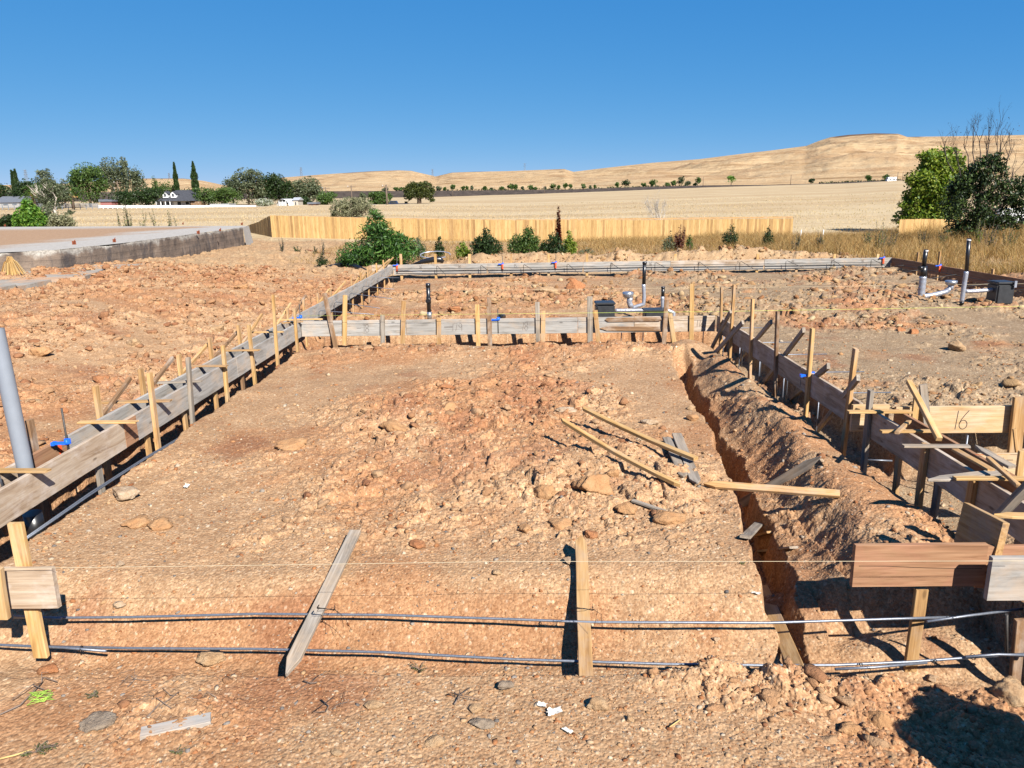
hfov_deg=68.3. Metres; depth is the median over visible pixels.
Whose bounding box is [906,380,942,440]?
wood stick
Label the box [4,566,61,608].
form board
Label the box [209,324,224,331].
soil clod
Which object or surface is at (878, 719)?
soil clod
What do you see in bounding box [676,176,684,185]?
roadside tree
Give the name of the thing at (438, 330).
wood stake
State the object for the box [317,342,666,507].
mound clods
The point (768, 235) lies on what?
shrub
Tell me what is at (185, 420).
wood stake
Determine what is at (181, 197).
house
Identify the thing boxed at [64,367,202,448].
form board
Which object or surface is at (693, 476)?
wood stake
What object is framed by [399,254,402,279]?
wood stake
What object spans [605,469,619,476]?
soil clod
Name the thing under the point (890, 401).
tan soil clods
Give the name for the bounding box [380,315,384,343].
wood stake
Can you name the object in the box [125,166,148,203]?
tree
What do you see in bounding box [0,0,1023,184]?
sky
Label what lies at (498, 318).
rebar clip
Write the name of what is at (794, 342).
wood brace
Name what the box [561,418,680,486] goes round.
wood stake
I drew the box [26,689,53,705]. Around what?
neon cord
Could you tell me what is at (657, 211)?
bare tree
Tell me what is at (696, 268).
form board
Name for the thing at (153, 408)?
wood stake
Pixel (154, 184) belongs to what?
tree
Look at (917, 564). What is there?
form board
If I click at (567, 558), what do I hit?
rock
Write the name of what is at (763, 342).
rebar
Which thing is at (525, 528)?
soil clod
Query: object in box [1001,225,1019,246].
weed
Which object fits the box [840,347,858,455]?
wood stake
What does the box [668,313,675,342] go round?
wood stake
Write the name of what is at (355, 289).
form board
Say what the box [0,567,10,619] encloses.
wood stake
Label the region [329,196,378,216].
shrub
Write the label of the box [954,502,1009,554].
form board
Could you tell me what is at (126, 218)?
weed
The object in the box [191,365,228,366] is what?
spreader
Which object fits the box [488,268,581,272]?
form board
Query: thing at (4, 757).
straw stalk
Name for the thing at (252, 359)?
wood stake
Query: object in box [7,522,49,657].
wood stake
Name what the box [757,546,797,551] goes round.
wood stake
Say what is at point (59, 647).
rebar
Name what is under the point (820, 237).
weed
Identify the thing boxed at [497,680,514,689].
rock
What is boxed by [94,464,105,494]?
wood stake
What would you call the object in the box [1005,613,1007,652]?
rebar
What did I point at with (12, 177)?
cypress tree
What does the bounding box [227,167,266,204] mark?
tree
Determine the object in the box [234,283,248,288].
soil clod
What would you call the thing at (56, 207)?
rail fence
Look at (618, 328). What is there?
wood stake
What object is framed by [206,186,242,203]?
tree
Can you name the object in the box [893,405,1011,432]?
form board
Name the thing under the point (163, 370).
wood brace
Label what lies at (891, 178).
camper van
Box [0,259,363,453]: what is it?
bank clods
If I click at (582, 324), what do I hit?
form board
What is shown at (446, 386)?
soil clod
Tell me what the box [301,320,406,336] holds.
form board
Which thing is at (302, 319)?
spreader
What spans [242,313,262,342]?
wood brace
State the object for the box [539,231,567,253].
shrub
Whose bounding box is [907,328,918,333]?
soil clod
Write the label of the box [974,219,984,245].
weed
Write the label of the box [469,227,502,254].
shrub
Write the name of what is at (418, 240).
shrub
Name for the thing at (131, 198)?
tree
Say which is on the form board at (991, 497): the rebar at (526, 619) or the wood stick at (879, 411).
the wood stick at (879, 411)
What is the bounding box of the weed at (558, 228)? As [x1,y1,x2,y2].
[555,207,561,244]
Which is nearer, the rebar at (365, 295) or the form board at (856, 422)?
the form board at (856, 422)
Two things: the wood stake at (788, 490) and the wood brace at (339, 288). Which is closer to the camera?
the wood stake at (788, 490)
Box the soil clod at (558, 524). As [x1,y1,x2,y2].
[548,518,571,530]
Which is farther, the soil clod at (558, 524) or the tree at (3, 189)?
the tree at (3, 189)
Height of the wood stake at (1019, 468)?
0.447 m
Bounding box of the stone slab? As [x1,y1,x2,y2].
[78,711,117,732]
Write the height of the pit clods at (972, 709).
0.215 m
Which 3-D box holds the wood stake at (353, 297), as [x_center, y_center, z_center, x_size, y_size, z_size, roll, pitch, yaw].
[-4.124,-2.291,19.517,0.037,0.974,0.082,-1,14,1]
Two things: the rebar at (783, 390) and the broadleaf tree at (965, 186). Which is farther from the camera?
the broadleaf tree at (965, 186)
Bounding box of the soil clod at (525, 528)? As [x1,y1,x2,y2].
[518,524,531,533]
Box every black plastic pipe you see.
[325,262,366,269]
[413,257,443,263]
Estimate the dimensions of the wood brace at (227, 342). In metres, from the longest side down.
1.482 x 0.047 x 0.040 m
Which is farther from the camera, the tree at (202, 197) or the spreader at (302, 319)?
the tree at (202, 197)
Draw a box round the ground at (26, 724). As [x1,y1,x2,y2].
[0,178,1023,767]
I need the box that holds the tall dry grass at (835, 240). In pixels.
[671,220,1023,263]
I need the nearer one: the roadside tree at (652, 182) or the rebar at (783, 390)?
the rebar at (783, 390)
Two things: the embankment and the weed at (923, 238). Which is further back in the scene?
the embankment
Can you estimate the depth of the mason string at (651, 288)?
17.94 m
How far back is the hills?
1161.39 m
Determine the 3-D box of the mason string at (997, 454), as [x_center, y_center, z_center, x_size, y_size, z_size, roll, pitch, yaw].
[4.014,0.582,6.222,0.448,0.010,0.005,-1,14,1]
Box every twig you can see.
[0,672,56,714]
[120,669,149,686]
[146,688,216,716]
[295,675,318,692]
[314,696,334,711]
[451,688,480,704]
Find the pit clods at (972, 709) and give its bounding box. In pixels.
[678,670,1021,767]
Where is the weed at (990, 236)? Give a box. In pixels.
[979,223,1000,252]
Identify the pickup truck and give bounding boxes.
[389,201,408,203]
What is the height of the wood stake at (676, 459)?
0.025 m
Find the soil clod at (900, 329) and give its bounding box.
[897,327,905,331]
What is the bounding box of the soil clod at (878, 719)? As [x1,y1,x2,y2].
[867,710,891,729]
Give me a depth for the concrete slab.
31.17 m
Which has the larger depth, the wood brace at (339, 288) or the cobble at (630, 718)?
the wood brace at (339, 288)
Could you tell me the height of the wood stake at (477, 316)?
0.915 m
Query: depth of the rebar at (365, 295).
18.47 m
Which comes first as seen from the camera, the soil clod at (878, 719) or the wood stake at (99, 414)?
the soil clod at (878, 719)
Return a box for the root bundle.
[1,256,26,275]
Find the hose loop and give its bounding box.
[420,251,450,257]
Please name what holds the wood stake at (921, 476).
on the ground at (26, 724)
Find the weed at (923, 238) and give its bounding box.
[917,229,929,247]
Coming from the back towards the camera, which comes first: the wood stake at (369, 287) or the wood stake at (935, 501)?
the wood stake at (369, 287)
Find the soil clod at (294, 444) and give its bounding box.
[274,437,307,450]
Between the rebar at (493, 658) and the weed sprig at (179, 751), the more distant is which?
the rebar at (493, 658)
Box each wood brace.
[103,377,131,415]
[146,356,173,392]
[176,342,207,377]
[208,330,236,360]
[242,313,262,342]
[277,302,291,324]
[290,295,306,317]
[332,281,345,295]
[710,310,731,348]
[714,320,743,352]
[734,319,772,363]
[762,327,804,382]
[789,363,829,400]
[815,374,859,432]
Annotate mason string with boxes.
[4,561,837,568]
[331,306,1012,315]
[389,284,970,291]
[972,454,1016,454]
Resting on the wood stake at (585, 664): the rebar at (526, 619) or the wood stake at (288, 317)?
the rebar at (526, 619)
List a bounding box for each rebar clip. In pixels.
[50,408,70,449]
[492,309,499,332]
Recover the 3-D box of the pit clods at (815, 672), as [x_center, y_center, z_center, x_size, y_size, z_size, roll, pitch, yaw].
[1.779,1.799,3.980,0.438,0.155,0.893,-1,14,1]
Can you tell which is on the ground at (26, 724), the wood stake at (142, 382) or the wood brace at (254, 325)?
the wood stake at (142, 382)
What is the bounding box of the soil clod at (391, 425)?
[379,419,408,431]
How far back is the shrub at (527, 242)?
33.29 m
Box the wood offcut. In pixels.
[140,712,210,740]
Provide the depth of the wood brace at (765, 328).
11.09 m
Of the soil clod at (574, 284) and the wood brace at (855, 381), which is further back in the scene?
the soil clod at (574, 284)
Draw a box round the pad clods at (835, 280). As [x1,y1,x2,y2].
[648,265,1023,402]
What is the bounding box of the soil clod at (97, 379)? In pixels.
[92,375,109,382]
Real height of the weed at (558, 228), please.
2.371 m
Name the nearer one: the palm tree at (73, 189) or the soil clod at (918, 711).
the soil clod at (918, 711)
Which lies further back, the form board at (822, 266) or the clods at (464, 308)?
the form board at (822, 266)
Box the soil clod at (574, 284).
[566,278,585,289]
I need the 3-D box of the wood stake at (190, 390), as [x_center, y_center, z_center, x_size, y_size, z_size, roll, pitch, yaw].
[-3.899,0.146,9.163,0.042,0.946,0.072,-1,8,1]
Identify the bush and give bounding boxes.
[0,214,11,226]
[11,197,48,226]
[40,204,53,220]
[45,211,77,226]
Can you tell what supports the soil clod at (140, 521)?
on the ground at (26, 724)
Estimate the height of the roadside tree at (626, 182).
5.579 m
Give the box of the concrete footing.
[0,264,138,290]
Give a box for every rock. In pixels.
[36,663,58,674]
[113,601,126,607]
[115,561,124,566]
[196,650,225,665]
[424,734,444,747]
[468,717,494,729]
[492,569,501,575]
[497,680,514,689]
[555,407,576,411]
[563,556,575,564]
[586,696,608,710]
[640,419,658,425]
[816,459,823,464]
[927,674,936,682]
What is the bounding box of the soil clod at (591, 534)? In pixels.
[585,529,597,538]
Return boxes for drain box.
[594,300,615,316]
[642,307,668,315]
[986,280,1017,304]
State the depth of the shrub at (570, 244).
33.38 m
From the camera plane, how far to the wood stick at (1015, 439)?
6.86 m
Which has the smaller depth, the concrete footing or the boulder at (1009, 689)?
the boulder at (1009, 689)
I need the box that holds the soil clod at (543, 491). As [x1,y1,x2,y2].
[534,484,555,499]
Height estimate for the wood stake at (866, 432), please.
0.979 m
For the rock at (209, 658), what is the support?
on the ground at (26, 724)
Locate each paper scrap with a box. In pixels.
[537,701,547,706]
[546,706,561,715]
[562,727,572,733]
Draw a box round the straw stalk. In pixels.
[0,749,32,759]
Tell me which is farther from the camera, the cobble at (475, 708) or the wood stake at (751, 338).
the wood stake at (751, 338)
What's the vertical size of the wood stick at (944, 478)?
0.022 m
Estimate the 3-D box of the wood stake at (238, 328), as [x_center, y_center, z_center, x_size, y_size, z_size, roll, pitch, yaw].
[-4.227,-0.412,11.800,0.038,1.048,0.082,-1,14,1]
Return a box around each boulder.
[112,486,139,500]
[947,340,965,350]
[989,675,1023,707]
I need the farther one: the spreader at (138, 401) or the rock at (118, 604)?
the spreader at (138, 401)
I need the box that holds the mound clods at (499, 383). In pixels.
[264,341,721,539]
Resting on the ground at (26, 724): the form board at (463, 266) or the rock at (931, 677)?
the rock at (931, 677)
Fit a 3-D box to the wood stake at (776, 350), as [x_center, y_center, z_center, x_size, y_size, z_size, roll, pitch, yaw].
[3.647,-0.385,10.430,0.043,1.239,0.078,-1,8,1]
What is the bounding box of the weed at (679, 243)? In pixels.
[674,225,685,249]
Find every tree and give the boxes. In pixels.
[0,183,11,196]
[7,178,40,200]
[10,169,18,208]
[13,168,19,190]
[18,185,39,205]
[26,168,75,214]
[28,181,64,199]
[59,186,86,208]
[60,183,79,207]
[66,162,109,206]
[96,157,127,195]
[107,188,142,204]
[119,156,129,189]
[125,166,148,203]
[132,185,165,204]
[151,176,157,201]
[154,178,174,197]
[172,162,179,190]
[190,161,199,192]
[192,186,217,204]
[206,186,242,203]
[220,177,242,203]
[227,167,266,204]
[256,172,279,202]
[270,173,284,201]
[280,179,294,203]
[291,176,322,201]
[302,196,311,204]
[316,190,337,204]
[359,192,366,199]
[367,191,393,203]
[403,180,435,203]
[621,179,630,185]
[642,190,667,219]
[649,179,657,186]
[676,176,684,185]
[695,177,700,185]
[727,175,735,182]
[891,146,971,227]
[935,102,1023,239]
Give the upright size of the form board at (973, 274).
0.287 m
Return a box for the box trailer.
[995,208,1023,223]
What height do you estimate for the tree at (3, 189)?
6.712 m
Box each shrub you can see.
[255,198,273,205]
[315,253,328,266]
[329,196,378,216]
[335,208,426,266]
[411,235,426,259]
[434,236,444,256]
[455,240,469,258]
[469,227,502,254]
[506,233,519,252]
[514,225,540,253]
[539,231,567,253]
[562,230,577,254]
[578,247,594,253]
[662,231,676,251]
[685,234,693,250]
[721,224,738,245]
[761,225,774,247]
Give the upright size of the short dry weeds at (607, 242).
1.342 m
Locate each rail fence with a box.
[2,204,98,209]
[98,205,255,208]
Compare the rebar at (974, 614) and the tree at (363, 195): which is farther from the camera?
the tree at (363, 195)
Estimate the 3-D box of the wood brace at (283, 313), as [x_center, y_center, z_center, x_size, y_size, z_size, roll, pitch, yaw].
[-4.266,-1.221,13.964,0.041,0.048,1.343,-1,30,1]
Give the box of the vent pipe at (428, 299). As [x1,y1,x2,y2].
[426,283,431,318]
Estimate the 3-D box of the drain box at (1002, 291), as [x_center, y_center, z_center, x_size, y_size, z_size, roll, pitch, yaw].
[10.646,-2.006,16.442,0.397,0.520,0.467,-1,14,1]
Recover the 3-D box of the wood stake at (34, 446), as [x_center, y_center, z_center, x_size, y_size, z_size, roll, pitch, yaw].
[-4.294,0.822,6.856,0.039,1.038,0.082,-1,14,1]
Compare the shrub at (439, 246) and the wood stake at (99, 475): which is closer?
the wood stake at (99, 475)
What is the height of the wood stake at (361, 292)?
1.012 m
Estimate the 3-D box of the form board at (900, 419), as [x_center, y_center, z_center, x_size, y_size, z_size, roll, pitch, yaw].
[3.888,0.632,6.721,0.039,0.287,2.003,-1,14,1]
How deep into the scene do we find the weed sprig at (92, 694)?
4.32 m
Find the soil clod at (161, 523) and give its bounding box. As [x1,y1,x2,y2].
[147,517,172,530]
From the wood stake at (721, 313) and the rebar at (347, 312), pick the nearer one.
the wood stake at (721, 313)
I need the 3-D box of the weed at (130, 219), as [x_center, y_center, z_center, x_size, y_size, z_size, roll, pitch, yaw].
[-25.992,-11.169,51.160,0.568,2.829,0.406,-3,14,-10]
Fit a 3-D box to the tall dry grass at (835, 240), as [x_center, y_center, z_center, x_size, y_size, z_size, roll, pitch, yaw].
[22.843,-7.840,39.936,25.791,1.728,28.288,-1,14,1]
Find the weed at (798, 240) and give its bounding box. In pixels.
[791,232,800,250]
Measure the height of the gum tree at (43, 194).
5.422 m
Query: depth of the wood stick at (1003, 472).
5.67 m
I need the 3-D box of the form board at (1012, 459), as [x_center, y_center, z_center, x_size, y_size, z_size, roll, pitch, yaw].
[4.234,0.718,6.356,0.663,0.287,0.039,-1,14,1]
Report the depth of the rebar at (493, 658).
4.68 m
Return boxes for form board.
[0,415,134,527]
[0,462,17,487]
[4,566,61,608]
[31,437,66,467]
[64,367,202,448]
[132,358,237,440]
[201,323,285,373]
[234,323,301,376]
[284,296,334,327]
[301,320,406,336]
[333,278,367,307]
[367,265,392,287]
[372,265,389,271]
[393,263,486,269]
[394,269,486,274]
[406,317,577,334]
[487,262,582,268]
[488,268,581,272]
[578,317,633,332]
[583,261,670,267]
[584,267,669,271]
[634,315,714,331]
[670,259,763,266]
[671,265,762,270]
[716,316,754,353]
[752,338,803,388]
[764,258,833,264]
[764,264,832,268]
[800,368,862,419]
[834,257,891,263]
[834,263,890,268]
[849,404,889,430]
[849,542,988,586]
[870,409,1023,543]
[891,258,947,276]
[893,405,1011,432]
[893,409,1023,492]
[947,267,1013,284]
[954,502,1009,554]
[973,544,1023,587]
[977,452,1023,475]
[983,555,1023,600]
[1013,278,1023,290]
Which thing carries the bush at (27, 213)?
on the ground at (26, 724)
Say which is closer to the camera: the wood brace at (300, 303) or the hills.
the wood brace at (300, 303)
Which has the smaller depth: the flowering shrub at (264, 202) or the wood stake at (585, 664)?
the wood stake at (585, 664)
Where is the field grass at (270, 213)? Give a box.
[0,193,1021,234]
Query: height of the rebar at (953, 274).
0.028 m
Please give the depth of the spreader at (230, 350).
11.11 m
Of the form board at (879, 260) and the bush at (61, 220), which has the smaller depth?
the form board at (879, 260)
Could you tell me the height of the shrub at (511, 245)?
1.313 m
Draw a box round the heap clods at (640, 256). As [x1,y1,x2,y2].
[450,247,848,262]
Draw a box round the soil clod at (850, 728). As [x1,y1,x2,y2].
[838,721,861,735]
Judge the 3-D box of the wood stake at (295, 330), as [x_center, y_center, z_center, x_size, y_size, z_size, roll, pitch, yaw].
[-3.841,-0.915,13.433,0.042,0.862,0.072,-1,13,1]
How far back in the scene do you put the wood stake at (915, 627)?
4.90 m
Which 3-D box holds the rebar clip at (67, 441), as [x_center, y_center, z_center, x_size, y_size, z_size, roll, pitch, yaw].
[-4.131,0.503,6.914,0.174,0.580,0.052,-2,14,-3]
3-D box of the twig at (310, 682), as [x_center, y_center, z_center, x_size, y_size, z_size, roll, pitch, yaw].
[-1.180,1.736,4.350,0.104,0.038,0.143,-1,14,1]
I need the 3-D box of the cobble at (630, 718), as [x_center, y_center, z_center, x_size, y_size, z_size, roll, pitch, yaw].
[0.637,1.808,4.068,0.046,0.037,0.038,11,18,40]
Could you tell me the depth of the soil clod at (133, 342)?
13.57 m
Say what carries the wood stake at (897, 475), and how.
on the ground at (26, 724)
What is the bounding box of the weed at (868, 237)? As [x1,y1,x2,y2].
[861,228,874,244]
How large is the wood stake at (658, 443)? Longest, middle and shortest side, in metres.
1.654 x 0.068 x 0.055 m
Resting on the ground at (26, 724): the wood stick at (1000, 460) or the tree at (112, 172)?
the tree at (112, 172)
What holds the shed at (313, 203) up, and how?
on the ground at (26, 724)
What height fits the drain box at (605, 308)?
0.462 m
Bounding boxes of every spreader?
[0,468,51,473]
[77,420,138,423]
[102,399,172,403]
[156,380,202,383]
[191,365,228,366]
[226,349,259,351]
[252,331,283,332]
[277,318,322,320]
[281,321,302,323]
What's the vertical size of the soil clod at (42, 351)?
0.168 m
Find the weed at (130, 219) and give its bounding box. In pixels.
[123,200,131,225]
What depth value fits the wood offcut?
4.04 m
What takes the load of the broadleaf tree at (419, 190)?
on the ground at (26, 724)
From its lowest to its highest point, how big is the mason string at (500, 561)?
0.134 m
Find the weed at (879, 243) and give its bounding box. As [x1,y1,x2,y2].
[873,218,888,248]
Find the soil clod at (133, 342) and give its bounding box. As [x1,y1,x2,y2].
[126,338,141,346]
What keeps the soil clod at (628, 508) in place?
on the ground at (26, 724)
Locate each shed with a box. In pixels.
[98,199,121,204]
[292,197,302,204]
[307,202,319,204]
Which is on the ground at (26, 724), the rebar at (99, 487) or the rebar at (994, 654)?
the rebar at (99, 487)
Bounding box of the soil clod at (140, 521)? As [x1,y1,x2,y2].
[120,514,151,528]
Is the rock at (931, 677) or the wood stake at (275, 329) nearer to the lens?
the rock at (931, 677)
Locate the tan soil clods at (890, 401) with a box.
[625,267,1022,534]
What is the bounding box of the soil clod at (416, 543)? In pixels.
[409,538,425,548]
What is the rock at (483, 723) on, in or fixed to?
on the ground at (26, 724)
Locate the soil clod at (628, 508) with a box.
[615,502,636,514]
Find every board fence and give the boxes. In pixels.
[246,215,792,240]
[898,219,1023,234]
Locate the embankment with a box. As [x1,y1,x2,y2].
[4,180,898,201]
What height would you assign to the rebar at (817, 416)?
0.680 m
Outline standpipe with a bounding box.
[0,328,45,540]
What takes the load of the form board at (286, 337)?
on the ground at (26, 724)
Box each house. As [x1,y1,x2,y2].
[0,196,42,207]
[156,190,205,204]
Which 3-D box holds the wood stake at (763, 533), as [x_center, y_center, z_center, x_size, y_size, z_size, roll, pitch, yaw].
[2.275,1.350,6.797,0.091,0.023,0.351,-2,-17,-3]
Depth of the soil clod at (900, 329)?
13.84 m
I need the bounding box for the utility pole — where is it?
[381,185,387,204]
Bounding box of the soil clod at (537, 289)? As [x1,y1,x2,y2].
[533,286,558,292]
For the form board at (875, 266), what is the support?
on the ground at (26, 724)
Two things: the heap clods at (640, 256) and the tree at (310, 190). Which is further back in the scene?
the tree at (310, 190)
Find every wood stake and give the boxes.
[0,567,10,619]
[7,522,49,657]
[25,418,52,528]
[92,385,113,484]
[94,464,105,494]
[137,368,154,451]
[144,434,151,459]
[146,372,161,450]
[176,354,189,426]
[181,411,188,430]
[185,357,194,423]
[207,337,219,406]
[213,391,218,408]
[220,345,229,402]
[236,324,246,389]
[240,374,244,389]
[247,324,256,384]
[271,294,279,365]
[285,530,360,676]
[286,308,292,356]
[293,308,298,351]
[302,299,308,346]
[316,293,321,336]
[322,293,337,346]
[329,289,333,320]
[342,295,346,344]
[350,276,354,313]
[359,271,362,307]
[366,267,369,302]
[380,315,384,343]
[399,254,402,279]
[400,301,405,343]
[434,254,437,278]
[436,317,440,344]
[468,254,470,277]
[475,304,480,345]
[487,297,491,345]
[535,302,539,341]
[541,311,544,341]
[547,254,549,275]
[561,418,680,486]
[575,535,592,675]
[582,406,697,460]
[587,296,592,342]
[593,310,600,341]
[600,326,659,330]
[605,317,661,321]
[631,499,665,510]
[662,300,668,343]
[662,437,687,477]
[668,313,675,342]
[672,433,700,484]
[689,283,693,339]
[704,481,839,497]
[719,287,722,354]
[728,284,735,358]
[738,456,821,507]
[740,522,762,538]
[748,299,754,378]
[753,531,772,536]
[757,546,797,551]
[762,585,803,665]
[772,311,779,398]
[803,328,814,416]
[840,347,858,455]
[860,389,873,473]
[892,456,902,494]
[903,587,928,672]
[911,398,918,419]
[914,442,929,508]
[915,252,918,274]
[919,384,929,425]
[930,483,941,518]
[935,251,940,279]
[964,481,977,504]
[1007,396,1023,452]
[1009,618,1023,681]
[1015,450,1023,475]
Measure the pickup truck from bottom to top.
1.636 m
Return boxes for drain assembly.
[615,261,674,315]
[917,249,957,297]
[959,238,992,304]
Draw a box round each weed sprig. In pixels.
[20,740,57,756]
[85,689,98,698]
[169,744,185,754]
[409,661,428,672]
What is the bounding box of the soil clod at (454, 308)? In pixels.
[446,306,460,311]
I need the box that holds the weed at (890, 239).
[883,229,898,249]
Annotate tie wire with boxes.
[317,604,350,628]
[575,604,602,627]
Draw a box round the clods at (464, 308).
[359,273,717,319]
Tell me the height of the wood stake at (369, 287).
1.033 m
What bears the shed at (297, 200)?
on the ground at (26, 724)
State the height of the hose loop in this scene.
0.234 m
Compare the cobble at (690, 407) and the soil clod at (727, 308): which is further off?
the soil clod at (727, 308)
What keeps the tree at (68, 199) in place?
on the ground at (26, 724)
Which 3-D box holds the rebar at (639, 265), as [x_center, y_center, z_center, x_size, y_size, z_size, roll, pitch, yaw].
[4.264,-3.921,25.009,16.200,0.037,0.038,-1,14,1]
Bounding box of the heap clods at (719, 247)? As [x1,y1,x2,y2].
[450,244,866,269]
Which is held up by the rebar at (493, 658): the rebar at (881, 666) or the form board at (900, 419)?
the rebar at (881, 666)
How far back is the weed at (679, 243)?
34.25 m
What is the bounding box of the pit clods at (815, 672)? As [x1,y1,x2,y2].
[803,663,889,749]
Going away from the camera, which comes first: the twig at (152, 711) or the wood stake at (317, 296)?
the twig at (152, 711)
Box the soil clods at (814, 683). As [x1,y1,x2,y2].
[0,259,1003,767]
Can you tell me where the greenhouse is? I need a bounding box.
[277,199,293,205]
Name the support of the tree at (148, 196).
on the ground at (26, 724)
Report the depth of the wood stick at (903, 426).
6.90 m
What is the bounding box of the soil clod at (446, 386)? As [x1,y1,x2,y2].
[438,384,454,388]
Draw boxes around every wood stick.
[846,410,912,413]
[879,429,930,432]
[894,420,911,433]
[901,444,970,447]
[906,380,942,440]
[927,469,1009,481]
[951,449,994,470]
[952,476,1023,480]
[975,445,1015,468]
[986,456,1020,486]
[992,482,1023,519]
[994,512,1023,519]
[1012,428,1018,451]
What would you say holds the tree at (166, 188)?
on the ground at (26, 724)
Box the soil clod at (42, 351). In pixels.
[28,346,54,356]
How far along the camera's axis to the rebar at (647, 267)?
25.02 m
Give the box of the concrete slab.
[0,226,252,270]
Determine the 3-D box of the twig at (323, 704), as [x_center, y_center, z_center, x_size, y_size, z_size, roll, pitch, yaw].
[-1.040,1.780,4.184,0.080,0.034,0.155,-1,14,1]
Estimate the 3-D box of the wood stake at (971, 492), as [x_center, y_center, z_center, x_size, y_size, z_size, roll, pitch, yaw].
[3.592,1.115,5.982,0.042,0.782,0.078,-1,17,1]
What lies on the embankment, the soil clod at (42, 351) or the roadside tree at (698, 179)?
the roadside tree at (698, 179)
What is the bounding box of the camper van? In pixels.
[886,177,896,180]
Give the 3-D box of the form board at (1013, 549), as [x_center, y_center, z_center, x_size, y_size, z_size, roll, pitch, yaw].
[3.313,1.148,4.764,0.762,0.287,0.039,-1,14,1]
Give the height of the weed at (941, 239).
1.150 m
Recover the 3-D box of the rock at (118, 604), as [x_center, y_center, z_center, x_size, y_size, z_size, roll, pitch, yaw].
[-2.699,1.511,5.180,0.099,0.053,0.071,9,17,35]
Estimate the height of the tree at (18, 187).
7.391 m
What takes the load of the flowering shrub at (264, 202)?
on the ground at (26, 724)
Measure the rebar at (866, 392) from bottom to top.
0.407 m
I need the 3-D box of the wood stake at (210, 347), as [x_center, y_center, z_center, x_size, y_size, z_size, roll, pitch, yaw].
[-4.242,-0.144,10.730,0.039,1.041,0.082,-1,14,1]
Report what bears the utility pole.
on the ground at (26, 724)
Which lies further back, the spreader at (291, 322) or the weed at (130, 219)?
the weed at (130, 219)
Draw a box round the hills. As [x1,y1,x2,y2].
[4,133,1023,191]
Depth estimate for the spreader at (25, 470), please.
6.23 m
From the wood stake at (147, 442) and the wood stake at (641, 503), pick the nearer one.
the wood stake at (641, 503)
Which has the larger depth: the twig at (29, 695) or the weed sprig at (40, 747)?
the twig at (29, 695)
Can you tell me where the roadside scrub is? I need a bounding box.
[436,179,900,190]
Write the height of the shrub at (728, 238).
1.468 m
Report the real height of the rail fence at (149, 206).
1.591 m
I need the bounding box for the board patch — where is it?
[124,415,138,446]
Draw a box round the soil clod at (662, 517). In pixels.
[651,509,685,524]
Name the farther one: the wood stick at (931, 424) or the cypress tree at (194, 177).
the cypress tree at (194, 177)
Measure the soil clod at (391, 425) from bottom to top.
0.189 m
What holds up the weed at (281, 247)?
on the ground at (26, 724)
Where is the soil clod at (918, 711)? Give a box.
[909,707,922,715]
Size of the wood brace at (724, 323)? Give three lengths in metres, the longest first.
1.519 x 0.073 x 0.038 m
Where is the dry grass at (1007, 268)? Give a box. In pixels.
[927,251,1023,274]
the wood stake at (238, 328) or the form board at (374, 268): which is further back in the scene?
the form board at (374, 268)
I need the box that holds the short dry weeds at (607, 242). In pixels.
[281,232,879,263]
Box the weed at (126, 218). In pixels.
[122,205,131,225]
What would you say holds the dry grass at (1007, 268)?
on the ground at (26, 724)
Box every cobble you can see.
[331,748,342,756]
[364,700,382,708]
[468,704,481,713]
[626,715,633,722]
[686,405,694,409]
[686,414,698,420]
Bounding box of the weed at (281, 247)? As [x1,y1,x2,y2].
[278,237,284,250]
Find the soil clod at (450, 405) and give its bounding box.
[444,402,455,410]
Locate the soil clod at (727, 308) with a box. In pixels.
[723,305,734,311]
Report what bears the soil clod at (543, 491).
on the ground at (26, 724)
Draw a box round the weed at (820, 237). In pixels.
[816,233,822,249]
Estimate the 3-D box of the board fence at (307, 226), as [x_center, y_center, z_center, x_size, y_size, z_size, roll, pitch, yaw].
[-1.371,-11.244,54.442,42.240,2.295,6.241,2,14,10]
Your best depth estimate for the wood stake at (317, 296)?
16.21 m
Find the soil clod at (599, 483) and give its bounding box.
[572,473,614,495]
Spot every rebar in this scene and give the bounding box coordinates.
[0,643,106,651]
[13,613,948,623]
[13,615,61,619]
[27,438,176,536]
[27,440,175,538]
[48,645,1023,666]
[319,310,373,320]
[334,302,379,320]
[349,293,391,313]
[412,262,868,268]
[423,264,876,270]
[741,342,790,366]
[759,354,826,380]
[782,378,784,402]
[785,371,863,400]
[816,392,890,418]
[816,402,818,430]
[834,661,927,670]
[868,459,891,461]
[897,264,1023,287]
[926,608,1022,622]
[964,653,1023,657]
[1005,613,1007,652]
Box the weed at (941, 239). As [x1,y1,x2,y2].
[938,225,948,245]

